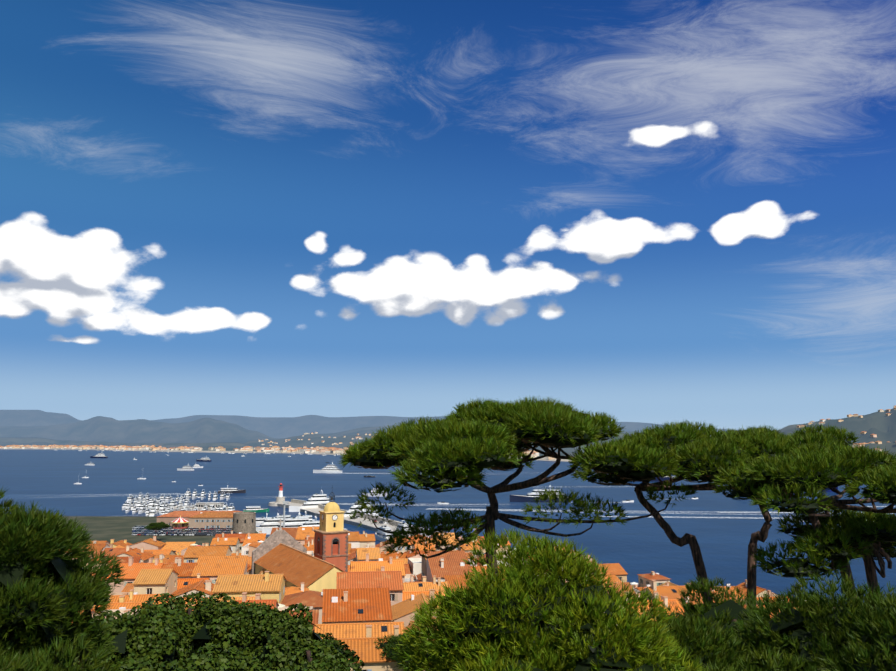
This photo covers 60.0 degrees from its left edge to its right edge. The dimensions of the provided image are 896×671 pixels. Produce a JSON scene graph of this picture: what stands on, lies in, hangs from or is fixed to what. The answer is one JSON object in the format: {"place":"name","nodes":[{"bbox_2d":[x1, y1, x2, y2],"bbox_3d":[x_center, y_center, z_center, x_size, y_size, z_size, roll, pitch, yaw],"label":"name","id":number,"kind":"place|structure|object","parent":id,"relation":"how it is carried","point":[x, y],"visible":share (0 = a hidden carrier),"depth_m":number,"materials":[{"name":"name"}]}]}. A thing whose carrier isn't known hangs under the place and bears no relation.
{"place":"outdoors","nodes":[
{"label":"outdoors","id":0,"kind":"place"},
{"bbox_2d":[6,516,267,545],"bbox_3d":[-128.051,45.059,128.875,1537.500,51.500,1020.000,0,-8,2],"label":"quay","id":1,"kind":"structure","parent":0,"point":[108,528],"depth_m":427.76,"materials":[{"name":"grey concrete"}]},
{"bbox_2d":[72,591,364,670],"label":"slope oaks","id":2,"kind":"object","parent":1,"relation":"on","point":[218,635],"depth_m":43.58,"materials":[{"name":"green plant"}]},
{"bbox_2d":[144,522,425,669],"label":"trees","id":3,"kind":"object","parent":1,"relation":"on","point":[391,642],"depth_m":92.44,"materials":[{"name":"green plant"}]},
{"bbox_2d":[251,492,349,591],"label":"church","id":4,"kind":"structure","parent":1,"relation":"on","point":[281,551],"depth_m":197.84,"materials":[{"name":"tile"}]},
{"bbox_2d":[132,483,473,536],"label":"harbor","id":5,"kind":"structure","parent":1,"relation":"on","point":[209,522],"depth_m":430.56,"materials":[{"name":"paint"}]},
{"bbox_2d":[59,526,834,670],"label":"town houses","id":6,"kind":"structure","parent":1,"relation":"on","point":[367,601],"depth_m":149.43,"materials":[{"name":"tile"}]},
{"bbox_2d":[0,487,895,670],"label":"foreground pines","id":7,"kind":"object","parent":1,"relation":"on","point":[50,592],"depth_m":24.07,"materials":[{"name":"green plant"}]},
{"bbox_2d":[0,449,895,606],"bbox_3d":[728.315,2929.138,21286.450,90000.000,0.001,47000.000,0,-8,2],"label":"sea","id":8,"kind":"structure","parent":0,"point":[635,547],"depth_m":682.58,"materials":[{"name":"liquid"}]},
{"bbox_2d":[55,449,837,541],"bbox_3d":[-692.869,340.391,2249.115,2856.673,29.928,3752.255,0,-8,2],"label":"boats","id":9,"kind":"object","parent":8,"relation":"on","point":[162,506],"visible":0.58,"depth_m":565.34,"materials":[{"name":"paint"}]},
{"bbox_2d":[26,473,894,521],"bbox_3d":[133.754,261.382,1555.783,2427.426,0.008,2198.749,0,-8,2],"label":"boat wakes","id":10,"kind":"object","parent":8,"relation":"on","point":[673,512],"depth_m":564.95,"materials":[{"name":"white liquid"}]},
{"bbox_2d":[0,408,895,461],"bbox_3d":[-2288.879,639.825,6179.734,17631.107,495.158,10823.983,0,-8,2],"label":"hills","id":11,"kind":"structure","parent":0,"point":[229,433],"depth_m":6748.87,"materials":[{"name":"grey"}]},
{"bbox_2d":[0,405,895,459],"bbox_3d":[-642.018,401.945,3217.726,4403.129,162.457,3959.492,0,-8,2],"label":"shore buildings","id":12,"kind":"structure","parent":11,"relation":"on","point":[331,450],"depth_m":3432.78,"materials":[{"name":"paint"}]},
{"bbox_2d":[0,0,895,430],"label":"sky","id":13,"kind":"structure","parent":0,"point":[643,211],"materials":[{"name":"blue"}]},
{"bbox_2d":[338,395,895,608],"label":"pine trees","id":14,"kind":"object","parent":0,"point":[452,447],"depth_m":40.85,"materials":[{"name":"green plant"}]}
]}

